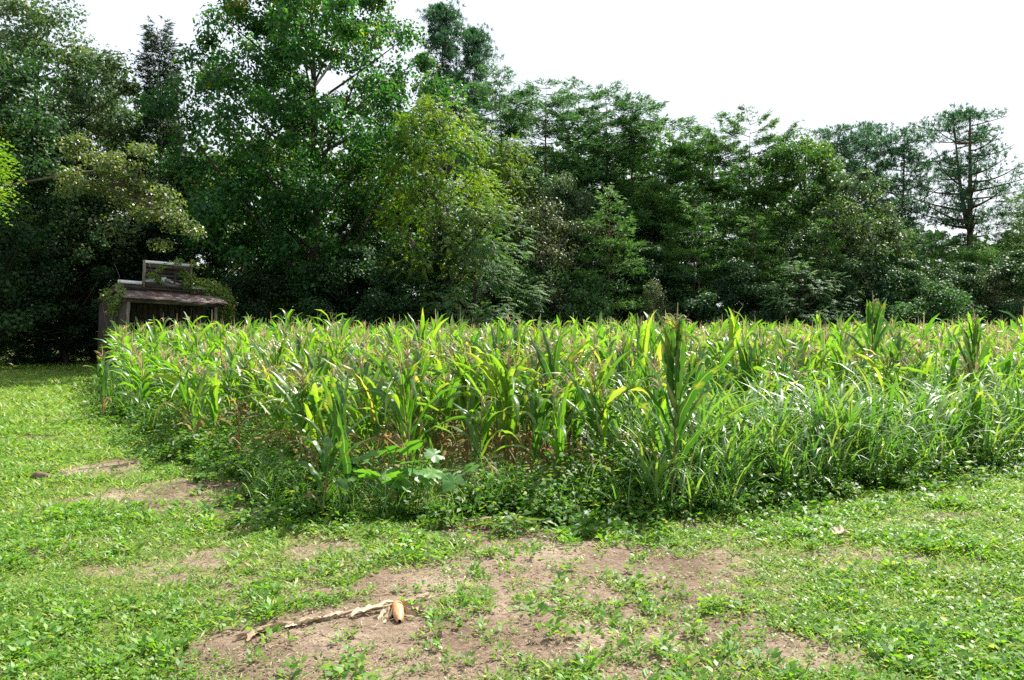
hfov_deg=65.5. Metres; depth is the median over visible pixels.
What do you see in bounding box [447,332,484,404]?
corn plant
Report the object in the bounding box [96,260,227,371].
shed
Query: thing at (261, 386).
corn plant
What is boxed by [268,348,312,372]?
corn plant
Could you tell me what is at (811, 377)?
corn plant
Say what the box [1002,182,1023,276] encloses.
pine tree
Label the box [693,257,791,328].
shrub
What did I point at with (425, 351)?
corn plant
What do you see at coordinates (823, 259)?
young pine
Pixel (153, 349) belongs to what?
corn field
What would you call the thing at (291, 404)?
corn plant
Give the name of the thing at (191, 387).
corn plant
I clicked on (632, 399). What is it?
corn plant
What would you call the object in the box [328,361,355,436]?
corn plant
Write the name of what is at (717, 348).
corn plant
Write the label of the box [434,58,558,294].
pine tree
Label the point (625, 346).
corn plant
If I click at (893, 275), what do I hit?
shrub
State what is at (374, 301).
shrub
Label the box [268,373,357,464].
corn plant
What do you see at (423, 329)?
corn plant
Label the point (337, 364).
corn plant
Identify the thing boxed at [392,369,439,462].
corn plant
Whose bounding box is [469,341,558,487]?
corn plant
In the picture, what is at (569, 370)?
corn plant
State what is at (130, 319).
window frame
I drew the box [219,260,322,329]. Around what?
shrub
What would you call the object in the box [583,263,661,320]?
shrub
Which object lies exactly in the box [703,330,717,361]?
corn plant
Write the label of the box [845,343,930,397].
corn plant
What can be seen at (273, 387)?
corn plant
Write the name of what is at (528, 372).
corn plant
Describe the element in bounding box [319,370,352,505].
corn plant
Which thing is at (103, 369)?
corn plant
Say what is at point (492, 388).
corn plant
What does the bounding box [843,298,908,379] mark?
corn plant
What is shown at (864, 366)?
corn plant
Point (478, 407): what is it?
corn plant
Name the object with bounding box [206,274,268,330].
shrub
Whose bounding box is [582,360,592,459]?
corn plant
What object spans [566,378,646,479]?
corn plant
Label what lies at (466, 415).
corn plant
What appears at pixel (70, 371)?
grass
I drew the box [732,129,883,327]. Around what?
broadleaf tree
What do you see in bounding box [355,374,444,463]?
corn plant
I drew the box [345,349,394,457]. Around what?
corn plant
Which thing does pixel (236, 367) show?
corn plant
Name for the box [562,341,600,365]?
corn plant
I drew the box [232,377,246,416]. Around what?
corn plant
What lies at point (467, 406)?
corn plant
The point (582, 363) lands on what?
corn plant
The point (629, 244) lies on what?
young pine
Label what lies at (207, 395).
corn plant
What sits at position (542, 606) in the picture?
leafy weeds
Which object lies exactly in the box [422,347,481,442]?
corn plant
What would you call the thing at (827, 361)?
corn plant
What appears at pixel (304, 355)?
corn plant
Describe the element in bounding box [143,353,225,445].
corn plant
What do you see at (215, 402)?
corn plant
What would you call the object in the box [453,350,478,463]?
corn plant
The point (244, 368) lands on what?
corn plant
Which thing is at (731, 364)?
corn plant
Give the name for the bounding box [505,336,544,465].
corn plant
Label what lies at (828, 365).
corn plant
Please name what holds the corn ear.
on the ground at (670, 561)
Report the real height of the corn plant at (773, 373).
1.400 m
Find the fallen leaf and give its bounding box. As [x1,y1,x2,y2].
[831,525,848,533]
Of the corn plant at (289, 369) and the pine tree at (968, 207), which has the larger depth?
the pine tree at (968, 207)
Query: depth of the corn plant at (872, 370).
11.89 m
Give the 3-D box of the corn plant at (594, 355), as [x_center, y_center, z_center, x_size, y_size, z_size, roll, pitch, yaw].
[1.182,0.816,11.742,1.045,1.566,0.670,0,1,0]
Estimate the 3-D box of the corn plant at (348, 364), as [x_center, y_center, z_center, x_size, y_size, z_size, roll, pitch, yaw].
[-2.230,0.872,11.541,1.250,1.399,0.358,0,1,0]
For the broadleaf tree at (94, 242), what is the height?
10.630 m
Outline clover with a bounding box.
[0,360,1023,679]
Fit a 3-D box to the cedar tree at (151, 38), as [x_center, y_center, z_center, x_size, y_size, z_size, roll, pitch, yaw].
[-17.719,-7.543,39.894,4.638,17.592,4.830,0,1,18]
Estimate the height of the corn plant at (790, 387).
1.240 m
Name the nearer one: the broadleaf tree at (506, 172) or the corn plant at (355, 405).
the corn plant at (355, 405)
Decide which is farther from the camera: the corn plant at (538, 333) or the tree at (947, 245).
the tree at (947, 245)
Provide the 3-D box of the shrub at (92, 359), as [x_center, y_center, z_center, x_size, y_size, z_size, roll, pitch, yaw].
[-19.989,-2.870,37.981,5.527,8.279,6.128,0,1,5]
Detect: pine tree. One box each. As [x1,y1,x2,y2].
[387,0,494,262]
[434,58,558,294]
[449,22,520,289]
[463,78,624,314]
[522,76,642,268]
[542,79,668,277]
[558,88,713,281]
[605,113,740,288]
[658,125,786,316]
[688,103,820,311]
[787,122,884,266]
[833,120,916,255]
[854,126,956,278]
[899,102,1023,274]
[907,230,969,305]
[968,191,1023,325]
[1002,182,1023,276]
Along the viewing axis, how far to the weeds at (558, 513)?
7.62 m
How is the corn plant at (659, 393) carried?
on the ground at (670, 561)
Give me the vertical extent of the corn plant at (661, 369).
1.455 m
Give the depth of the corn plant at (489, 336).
11.79 m
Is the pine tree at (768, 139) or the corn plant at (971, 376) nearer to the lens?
the corn plant at (971, 376)
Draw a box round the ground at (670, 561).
[0,347,1023,679]
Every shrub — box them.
[0,304,62,365]
[22,311,96,363]
[36,196,128,363]
[51,244,180,362]
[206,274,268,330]
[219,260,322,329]
[285,242,414,329]
[320,259,434,328]
[351,241,467,331]
[402,278,500,328]
[431,263,562,327]
[485,264,589,327]
[487,197,624,330]
[530,273,630,330]
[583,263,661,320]
[596,242,696,323]
[625,278,675,325]
[641,269,759,329]
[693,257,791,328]
[746,253,866,330]
[793,258,931,329]
[853,255,944,326]
[872,278,990,328]
[918,259,990,327]
[957,266,1023,328]
[969,249,1023,327]
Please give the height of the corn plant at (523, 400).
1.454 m
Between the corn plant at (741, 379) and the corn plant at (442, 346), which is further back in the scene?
the corn plant at (442, 346)
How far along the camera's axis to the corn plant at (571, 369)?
9.63 m
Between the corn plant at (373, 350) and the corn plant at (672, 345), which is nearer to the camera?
the corn plant at (672, 345)
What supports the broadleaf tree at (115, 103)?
on the ground at (670, 561)
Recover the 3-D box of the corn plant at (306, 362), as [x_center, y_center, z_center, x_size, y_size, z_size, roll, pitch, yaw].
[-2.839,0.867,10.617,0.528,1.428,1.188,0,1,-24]
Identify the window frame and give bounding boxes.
[129,318,149,332]
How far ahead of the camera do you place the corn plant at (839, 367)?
10.91 m
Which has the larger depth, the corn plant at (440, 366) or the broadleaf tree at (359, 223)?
the broadleaf tree at (359, 223)
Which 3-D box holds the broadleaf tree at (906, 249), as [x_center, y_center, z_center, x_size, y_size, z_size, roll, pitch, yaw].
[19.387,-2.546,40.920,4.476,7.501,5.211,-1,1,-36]
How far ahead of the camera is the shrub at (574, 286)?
34.84 m
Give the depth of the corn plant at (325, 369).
10.35 m
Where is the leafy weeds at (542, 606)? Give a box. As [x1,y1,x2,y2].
[0,493,1023,679]
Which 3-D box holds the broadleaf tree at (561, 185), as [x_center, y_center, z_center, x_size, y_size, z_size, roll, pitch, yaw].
[2.525,-3.617,40.026,6.262,9.720,5.046,-1,1,-36]
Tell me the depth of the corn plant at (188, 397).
11.85 m
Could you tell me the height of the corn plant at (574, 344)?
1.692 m
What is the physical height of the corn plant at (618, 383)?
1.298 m
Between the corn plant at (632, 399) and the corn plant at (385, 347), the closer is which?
the corn plant at (632, 399)
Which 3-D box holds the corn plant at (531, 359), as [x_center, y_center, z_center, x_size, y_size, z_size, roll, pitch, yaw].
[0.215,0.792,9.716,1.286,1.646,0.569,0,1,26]
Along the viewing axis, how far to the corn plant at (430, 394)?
8.68 m
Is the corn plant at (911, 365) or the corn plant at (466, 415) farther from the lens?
the corn plant at (911, 365)
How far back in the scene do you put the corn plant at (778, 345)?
12.68 m
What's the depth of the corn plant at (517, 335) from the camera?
12.53 m
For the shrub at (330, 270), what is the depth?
34.55 m
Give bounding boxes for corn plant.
[84,349,119,419]
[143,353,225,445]
[160,367,231,421]
[163,365,233,426]
[166,359,219,423]
[172,361,222,427]
[176,368,196,417]
[177,368,205,416]
[181,365,229,442]
[182,364,227,418]
[190,361,200,370]
[208,358,252,420]
[213,395,266,456]
[220,352,264,418]
[221,360,265,426]
[229,370,279,433]
[230,331,301,377]
[232,363,270,434]
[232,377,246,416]
[233,361,256,437]
[234,357,257,442]
[234,358,287,444]
[234,365,324,445]
[236,350,264,422]
[238,371,295,448]
[251,378,298,455]
[256,372,331,454]
[260,363,269,417]
[263,365,332,461]
[265,367,334,459]
[266,369,330,452]
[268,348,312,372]
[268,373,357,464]
[271,369,327,457]
[276,334,331,381]
[276,350,344,450]
[280,345,352,433]
[289,345,331,416]
[290,436,361,523]
[293,357,310,381]
[295,401,375,486]
[300,342,424,468]
[303,376,325,490]
[309,333,370,370]
[311,347,348,361]
[317,364,350,440]
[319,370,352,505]
[323,372,387,456]
[324,354,399,455]
[327,375,408,490]
[328,353,366,444]
[328,358,358,442]
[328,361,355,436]
[329,354,343,383]
[332,351,354,425]
[334,374,397,462]
[340,333,395,429]
[344,369,397,463]
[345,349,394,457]
[347,347,475,503]
[350,344,399,448]
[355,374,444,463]
[365,335,421,413]
[365,361,441,453]
[367,342,388,366]
[371,370,396,462]
[373,344,397,432]
[374,371,441,465]
[384,329,436,465]
[386,369,480,467]
[391,336,448,413]
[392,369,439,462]
[394,345,458,454]
[395,348,441,434]
[395,353,443,432]
[397,364,463,449]
[400,308,459,352]
[400,331,439,362]
[403,339,463,454]
[417,337,480,448]
[418,364,468,479]
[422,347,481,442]
[426,345,498,474]
[427,353,481,453]
[428,337,440,437]
[433,333,459,429]
[434,336,452,419]
[435,388,533,485]
[439,327,495,455]
[446,334,540,476]
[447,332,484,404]
[451,351,480,448]
[453,348,477,451]
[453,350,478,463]
[453,362,483,456]
[454,345,540,478]
[456,357,526,458]
[459,328,508,357]
[463,320,524,454]
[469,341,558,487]
[470,356,500,476]
[476,348,535,483]
[480,336,527,464]
[484,341,569,470]
[501,321,528,434]
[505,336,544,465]
[507,332,567,359]
[514,335,570,443]
[516,367,578,474]
[517,326,601,454]
[517,346,604,457]
[519,339,540,450]
[519,351,531,451]
[519,362,560,471]
[520,375,573,480]
[521,314,563,435]
[524,389,566,484]
[525,337,569,445]
[535,377,569,494]
[538,365,610,470]
[541,351,650,485]
[546,332,563,345]
[548,356,591,448]
[550,340,592,360]
[553,357,577,437]
[558,354,568,439]
[558,357,631,462]
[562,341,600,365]
[565,368,592,473]
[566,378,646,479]
[579,358,614,458]
[581,336,615,365]
[582,347,615,369]
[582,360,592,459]
[583,339,632,383]
[583,365,616,458]
[584,340,606,371]
[589,356,634,395]
[594,386,650,448]
[598,368,666,449]
[600,337,638,400]
[607,371,643,401]
[609,324,644,400]
[611,348,628,386]
[621,373,685,407]
[623,359,666,392]
[624,353,690,420]
[626,303,728,502]
[626,369,713,452]
[627,356,685,385]
[629,342,635,376]
[631,311,664,387]
[636,354,692,428]
[648,350,661,367]
[659,354,698,393]
[674,351,736,394]
[674,365,717,398]
[684,337,760,397]
[685,332,705,369]
[686,343,706,404]
[687,333,720,365]
[687,343,715,371]
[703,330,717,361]
[705,336,741,384]
[705,347,771,401]
[707,342,771,405]
[707,360,721,392]
[709,309,741,389]
[710,341,719,387]
[717,335,726,373]
[720,348,790,381]
[723,347,759,400]
[732,342,827,398]
[735,331,757,401]
[751,336,766,381]
[753,370,802,403]
[764,345,837,392]
[767,328,802,370]
[767,367,834,394]
[768,339,797,370]
[768,355,790,393]
[770,353,829,399]
[779,343,790,386]
[787,332,818,386]
[787,340,835,370]
[797,345,837,395]
[803,363,860,392]
[808,352,850,383]
[810,340,860,402]
[824,347,894,387]
[829,352,891,385]
[833,344,856,378]
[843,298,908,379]
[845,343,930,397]
[845,365,889,398]
[850,348,880,382]
[864,351,903,390]
[870,353,932,397]
[876,330,918,382]
[882,343,925,395]
[892,354,940,398]
[917,351,946,387]
[937,368,986,400]
[938,350,964,393]
[938,360,993,391]
[949,308,1012,392]
[959,384,1008,440]
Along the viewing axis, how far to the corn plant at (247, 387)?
11.77 m
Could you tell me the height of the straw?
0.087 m
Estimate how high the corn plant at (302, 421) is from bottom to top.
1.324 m
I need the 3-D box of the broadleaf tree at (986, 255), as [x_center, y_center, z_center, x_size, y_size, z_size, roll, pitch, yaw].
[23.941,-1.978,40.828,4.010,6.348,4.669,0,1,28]
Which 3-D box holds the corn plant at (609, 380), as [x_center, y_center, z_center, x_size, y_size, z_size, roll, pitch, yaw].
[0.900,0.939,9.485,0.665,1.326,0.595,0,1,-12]
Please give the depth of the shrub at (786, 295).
35.38 m
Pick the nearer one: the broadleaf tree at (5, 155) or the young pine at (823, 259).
the broadleaf tree at (5, 155)
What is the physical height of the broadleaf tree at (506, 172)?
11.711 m
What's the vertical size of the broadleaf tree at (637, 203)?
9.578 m
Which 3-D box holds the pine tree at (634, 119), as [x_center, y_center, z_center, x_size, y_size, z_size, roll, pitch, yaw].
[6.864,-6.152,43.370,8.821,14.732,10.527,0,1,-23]
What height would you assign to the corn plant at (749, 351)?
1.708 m
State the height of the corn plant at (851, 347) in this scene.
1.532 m
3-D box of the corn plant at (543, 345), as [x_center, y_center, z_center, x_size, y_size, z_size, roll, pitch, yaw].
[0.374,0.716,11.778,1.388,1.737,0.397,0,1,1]
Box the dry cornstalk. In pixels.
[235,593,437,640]
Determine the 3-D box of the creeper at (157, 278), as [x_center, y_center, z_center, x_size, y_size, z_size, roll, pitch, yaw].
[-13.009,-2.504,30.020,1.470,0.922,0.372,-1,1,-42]
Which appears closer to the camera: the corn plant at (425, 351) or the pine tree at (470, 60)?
the corn plant at (425, 351)
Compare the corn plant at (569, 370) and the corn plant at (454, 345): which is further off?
the corn plant at (454, 345)
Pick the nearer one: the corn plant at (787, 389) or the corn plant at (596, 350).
the corn plant at (787, 389)
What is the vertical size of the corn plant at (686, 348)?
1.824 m
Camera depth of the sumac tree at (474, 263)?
32.69 m
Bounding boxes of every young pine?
[553,185,665,328]
[648,200,744,327]
[701,215,800,325]
[787,217,866,326]
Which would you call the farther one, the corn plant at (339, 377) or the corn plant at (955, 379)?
the corn plant at (955, 379)
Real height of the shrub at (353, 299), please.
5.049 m
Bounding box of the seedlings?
[1,474,1023,679]
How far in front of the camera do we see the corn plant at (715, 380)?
11.11 m
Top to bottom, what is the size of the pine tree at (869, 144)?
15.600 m
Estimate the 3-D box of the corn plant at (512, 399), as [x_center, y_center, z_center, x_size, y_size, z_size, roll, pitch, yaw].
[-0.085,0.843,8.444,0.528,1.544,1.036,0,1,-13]
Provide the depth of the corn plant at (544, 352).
10.38 m
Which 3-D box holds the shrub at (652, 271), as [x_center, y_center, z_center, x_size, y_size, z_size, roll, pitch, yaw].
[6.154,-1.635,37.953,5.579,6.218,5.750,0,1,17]
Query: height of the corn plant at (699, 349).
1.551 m
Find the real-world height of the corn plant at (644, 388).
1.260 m
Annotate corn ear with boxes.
[350,600,427,622]
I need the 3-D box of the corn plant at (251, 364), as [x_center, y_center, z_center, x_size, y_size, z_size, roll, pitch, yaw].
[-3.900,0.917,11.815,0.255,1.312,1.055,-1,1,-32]
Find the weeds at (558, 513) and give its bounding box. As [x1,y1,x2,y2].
[77,370,1023,537]
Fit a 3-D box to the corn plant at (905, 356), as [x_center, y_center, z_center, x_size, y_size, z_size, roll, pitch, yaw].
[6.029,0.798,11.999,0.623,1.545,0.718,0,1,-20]
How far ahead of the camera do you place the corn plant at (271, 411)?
9.38 m
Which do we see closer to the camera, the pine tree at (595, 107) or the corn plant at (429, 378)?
the corn plant at (429, 378)
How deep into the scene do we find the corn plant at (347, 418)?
9.27 m
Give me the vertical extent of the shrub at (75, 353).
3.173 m
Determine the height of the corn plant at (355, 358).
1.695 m
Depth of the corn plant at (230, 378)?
12.68 m
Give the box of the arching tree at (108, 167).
[0,128,206,251]
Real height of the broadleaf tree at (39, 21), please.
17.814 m
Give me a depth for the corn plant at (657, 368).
10.52 m
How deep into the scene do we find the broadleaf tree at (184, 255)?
39.00 m
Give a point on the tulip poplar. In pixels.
(288, 49)
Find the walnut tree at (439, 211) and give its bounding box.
[354,86,522,316]
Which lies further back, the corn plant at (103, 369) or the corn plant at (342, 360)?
the corn plant at (103, 369)
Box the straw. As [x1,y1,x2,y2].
[17,469,999,679]
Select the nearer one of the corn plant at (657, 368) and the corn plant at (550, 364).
the corn plant at (550, 364)
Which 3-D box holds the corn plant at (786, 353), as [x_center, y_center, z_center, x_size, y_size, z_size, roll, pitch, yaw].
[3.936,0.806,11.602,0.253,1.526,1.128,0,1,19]
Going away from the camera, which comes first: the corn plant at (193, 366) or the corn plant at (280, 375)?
the corn plant at (280, 375)
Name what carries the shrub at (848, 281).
on the ground at (670, 561)
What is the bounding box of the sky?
[0,0,1023,325]
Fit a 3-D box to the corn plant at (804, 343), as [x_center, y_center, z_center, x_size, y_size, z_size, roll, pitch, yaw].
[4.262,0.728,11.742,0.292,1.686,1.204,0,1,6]
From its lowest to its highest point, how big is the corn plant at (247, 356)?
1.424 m
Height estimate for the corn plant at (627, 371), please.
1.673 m
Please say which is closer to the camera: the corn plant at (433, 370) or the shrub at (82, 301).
the corn plant at (433, 370)
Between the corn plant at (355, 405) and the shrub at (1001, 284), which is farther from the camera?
the shrub at (1001, 284)
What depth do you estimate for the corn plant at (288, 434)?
8.97 m
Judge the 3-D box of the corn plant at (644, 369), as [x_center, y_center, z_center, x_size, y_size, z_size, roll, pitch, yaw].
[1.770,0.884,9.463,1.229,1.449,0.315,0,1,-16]
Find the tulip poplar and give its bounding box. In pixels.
[133,0,477,324]
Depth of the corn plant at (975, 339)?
12.16 m
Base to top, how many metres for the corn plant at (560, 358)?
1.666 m
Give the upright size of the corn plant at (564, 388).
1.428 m
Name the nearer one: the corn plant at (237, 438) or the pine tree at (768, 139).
the corn plant at (237, 438)
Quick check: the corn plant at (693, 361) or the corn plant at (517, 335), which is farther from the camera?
the corn plant at (517, 335)
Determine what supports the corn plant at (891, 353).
on the ground at (670, 561)
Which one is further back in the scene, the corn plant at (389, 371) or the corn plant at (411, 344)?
the corn plant at (411, 344)
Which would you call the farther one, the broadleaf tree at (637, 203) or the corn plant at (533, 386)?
the broadleaf tree at (637, 203)
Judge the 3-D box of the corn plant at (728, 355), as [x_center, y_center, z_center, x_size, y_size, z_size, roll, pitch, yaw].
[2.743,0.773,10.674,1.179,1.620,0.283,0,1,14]
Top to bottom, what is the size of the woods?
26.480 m
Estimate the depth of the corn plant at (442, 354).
11.24 m
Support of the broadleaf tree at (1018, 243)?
on the ground at (670, 561)
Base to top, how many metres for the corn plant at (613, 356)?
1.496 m
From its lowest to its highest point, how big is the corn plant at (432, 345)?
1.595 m
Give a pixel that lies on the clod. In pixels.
(37, 474)
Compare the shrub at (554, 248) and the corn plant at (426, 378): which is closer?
the corn plant at (426, 378)
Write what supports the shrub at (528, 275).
on the ground at (670, 561)
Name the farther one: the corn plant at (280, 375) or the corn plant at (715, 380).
the corn plant at (715, 380)
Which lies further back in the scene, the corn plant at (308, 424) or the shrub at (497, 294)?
the shrub at (497, 294)
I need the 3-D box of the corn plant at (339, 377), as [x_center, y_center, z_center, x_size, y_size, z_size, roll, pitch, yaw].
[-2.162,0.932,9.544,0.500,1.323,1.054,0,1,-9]
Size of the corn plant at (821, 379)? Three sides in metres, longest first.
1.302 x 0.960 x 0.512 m
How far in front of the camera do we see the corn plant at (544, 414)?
8.81 m
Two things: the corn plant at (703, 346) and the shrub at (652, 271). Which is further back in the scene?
the shrub at (652, 271)
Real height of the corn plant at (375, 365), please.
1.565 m
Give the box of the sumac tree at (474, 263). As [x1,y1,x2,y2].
[385,198,552,328]
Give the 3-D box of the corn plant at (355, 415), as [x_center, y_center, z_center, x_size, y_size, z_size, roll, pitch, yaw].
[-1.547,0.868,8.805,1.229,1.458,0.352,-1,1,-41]
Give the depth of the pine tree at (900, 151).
49.15 m
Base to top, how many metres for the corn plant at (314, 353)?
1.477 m
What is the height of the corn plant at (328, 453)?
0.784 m
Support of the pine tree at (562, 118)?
on the ground at (670, 561)
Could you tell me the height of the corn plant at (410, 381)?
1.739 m
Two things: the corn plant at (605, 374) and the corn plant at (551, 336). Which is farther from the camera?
the corn plant at (551, 336)
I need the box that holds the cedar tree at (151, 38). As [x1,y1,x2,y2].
[111,15,204,325]
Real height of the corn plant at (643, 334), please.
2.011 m
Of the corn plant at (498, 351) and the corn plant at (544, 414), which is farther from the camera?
the corn plant at (498, 351)
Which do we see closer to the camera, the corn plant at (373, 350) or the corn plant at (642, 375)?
the corn plant at (642, 375)
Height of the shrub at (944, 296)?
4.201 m
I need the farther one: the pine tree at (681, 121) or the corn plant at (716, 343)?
the pine tree at (681, 121)
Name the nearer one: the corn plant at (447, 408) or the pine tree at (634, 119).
the corn plant at (447, 408)
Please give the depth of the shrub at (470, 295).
34.28 m
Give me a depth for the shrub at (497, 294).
35.68 m
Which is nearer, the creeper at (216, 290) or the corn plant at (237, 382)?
the corn plant at (237, 382)
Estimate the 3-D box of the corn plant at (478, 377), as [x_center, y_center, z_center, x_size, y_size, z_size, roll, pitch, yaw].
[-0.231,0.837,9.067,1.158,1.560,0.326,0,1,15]
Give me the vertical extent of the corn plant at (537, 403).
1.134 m
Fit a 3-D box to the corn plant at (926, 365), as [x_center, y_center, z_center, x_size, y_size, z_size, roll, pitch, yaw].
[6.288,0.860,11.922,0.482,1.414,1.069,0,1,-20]
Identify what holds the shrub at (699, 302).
on the ground at (670, 561)
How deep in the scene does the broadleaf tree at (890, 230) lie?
38.65 m
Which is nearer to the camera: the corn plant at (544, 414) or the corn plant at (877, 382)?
the corn plant at (544, 414)
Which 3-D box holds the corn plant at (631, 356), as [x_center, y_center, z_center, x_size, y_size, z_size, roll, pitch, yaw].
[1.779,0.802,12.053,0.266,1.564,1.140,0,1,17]
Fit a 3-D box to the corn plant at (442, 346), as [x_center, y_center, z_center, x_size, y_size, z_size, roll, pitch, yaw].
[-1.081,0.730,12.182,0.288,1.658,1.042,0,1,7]
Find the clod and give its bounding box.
[30,471,53,478]
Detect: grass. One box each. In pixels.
[0,357,1023,679]
[83,346,1023,520]
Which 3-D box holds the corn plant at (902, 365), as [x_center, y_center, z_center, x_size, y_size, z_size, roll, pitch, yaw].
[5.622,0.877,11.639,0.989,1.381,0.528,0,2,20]
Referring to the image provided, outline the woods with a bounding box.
[2,51,1023,353]
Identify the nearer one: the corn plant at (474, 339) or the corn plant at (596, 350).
the corn plant at (474, 339)
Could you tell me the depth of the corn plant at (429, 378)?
10.67 m
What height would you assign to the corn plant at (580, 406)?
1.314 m
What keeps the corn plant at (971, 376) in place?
on the ground at (670, 561)
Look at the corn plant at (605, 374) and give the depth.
8.05 m
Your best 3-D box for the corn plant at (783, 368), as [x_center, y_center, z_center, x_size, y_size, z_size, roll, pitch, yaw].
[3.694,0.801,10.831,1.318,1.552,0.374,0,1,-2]
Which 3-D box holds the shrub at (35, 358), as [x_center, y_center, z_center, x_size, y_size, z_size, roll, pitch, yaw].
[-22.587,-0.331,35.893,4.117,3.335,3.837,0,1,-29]
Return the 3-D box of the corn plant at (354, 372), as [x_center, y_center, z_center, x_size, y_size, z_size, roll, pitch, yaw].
[-1.584,0.808,8.412,1.340,1.602,0.373,0,1,-10]
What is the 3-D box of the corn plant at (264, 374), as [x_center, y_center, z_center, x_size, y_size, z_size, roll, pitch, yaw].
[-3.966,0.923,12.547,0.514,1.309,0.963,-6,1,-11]
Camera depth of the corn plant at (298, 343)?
12.19 m
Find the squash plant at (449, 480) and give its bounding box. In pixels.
[333,439,481,511]
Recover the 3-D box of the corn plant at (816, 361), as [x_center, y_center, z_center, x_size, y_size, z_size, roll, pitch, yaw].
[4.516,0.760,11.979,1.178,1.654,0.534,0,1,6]
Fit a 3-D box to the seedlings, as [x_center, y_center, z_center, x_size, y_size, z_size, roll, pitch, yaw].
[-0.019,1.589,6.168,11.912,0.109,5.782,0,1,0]
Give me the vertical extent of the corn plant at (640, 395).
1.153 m
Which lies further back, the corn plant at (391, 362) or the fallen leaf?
the corn plant at (391, 362)
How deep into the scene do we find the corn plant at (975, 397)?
9.81 m
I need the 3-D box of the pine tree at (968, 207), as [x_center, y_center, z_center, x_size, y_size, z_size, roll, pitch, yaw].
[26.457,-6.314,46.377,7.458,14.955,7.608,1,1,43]
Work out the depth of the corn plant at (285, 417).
8.89 m
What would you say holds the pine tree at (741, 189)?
on the ground at (670, 561)
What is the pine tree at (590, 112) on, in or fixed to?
on the ground at (670, 561)
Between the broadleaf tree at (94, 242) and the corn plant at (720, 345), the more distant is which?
the broadleaf tree at (94, 242)
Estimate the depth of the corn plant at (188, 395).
12.43 m
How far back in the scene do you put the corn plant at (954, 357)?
11.36 m
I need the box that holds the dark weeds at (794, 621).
[0,405,1023,679]
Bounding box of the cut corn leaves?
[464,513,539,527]
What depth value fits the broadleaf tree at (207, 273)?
40.57 m
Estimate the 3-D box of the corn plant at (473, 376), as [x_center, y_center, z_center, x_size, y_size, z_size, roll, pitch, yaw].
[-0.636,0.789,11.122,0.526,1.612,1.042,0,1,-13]
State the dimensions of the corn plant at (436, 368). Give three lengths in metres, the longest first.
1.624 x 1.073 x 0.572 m
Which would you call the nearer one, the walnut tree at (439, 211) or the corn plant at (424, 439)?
the corn plant at (424, 439)
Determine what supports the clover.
on the ground at (670, 561)
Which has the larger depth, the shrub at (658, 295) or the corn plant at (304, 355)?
the shrub at (658, 295)
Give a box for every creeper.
[97,266,125,359]
[147,261,187,284]
[170,256,239,330]
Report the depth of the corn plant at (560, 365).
11.15 m
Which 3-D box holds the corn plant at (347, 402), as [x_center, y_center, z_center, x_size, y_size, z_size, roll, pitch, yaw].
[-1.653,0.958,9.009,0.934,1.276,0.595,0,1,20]
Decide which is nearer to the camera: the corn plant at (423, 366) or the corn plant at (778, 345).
the corn plant at (423, 366)
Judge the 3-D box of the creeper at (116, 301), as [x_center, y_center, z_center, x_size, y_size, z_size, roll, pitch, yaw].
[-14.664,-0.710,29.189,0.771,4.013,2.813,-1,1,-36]
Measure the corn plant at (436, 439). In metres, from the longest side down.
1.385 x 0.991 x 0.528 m
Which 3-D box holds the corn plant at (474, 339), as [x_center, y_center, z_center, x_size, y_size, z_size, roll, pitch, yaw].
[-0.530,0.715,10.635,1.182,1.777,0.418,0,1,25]
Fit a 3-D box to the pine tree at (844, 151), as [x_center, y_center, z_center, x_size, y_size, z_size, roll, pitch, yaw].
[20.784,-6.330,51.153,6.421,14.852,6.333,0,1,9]
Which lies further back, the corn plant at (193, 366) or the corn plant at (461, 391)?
the corn plant at (193, 366)
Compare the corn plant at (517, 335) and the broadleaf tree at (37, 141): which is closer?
the corn plant at (517, 335)
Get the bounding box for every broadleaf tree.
[0,0,181,314]
[0,38,102,340]
[0,138,27,225]
[0,138,138,363]
[20,46,155,329]
[112,170,243,324]
[157,139,310,326]
[329,179,444,322]
[450,129,549,293]
[507,169,615,324]
[596,176,715,321]
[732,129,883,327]
[776,167,928,323]
[848,221,930,322]
[946,240,1022,326]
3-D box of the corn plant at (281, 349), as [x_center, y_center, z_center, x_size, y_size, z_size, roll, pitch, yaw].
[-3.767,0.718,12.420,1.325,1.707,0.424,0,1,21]
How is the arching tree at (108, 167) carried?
on the ground at (670, 561)
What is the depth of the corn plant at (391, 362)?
11.54 m
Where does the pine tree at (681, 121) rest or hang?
on the ground at (670, 561)
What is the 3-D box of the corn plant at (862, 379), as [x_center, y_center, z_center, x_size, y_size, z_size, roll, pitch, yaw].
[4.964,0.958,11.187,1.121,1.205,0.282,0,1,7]
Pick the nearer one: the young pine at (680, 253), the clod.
the clod
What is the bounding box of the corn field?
[94,306,1023,428]
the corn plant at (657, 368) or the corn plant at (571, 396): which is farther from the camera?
the corn plant at (657, 368)
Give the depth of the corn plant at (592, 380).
9.14 m
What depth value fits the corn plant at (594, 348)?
12.83 m

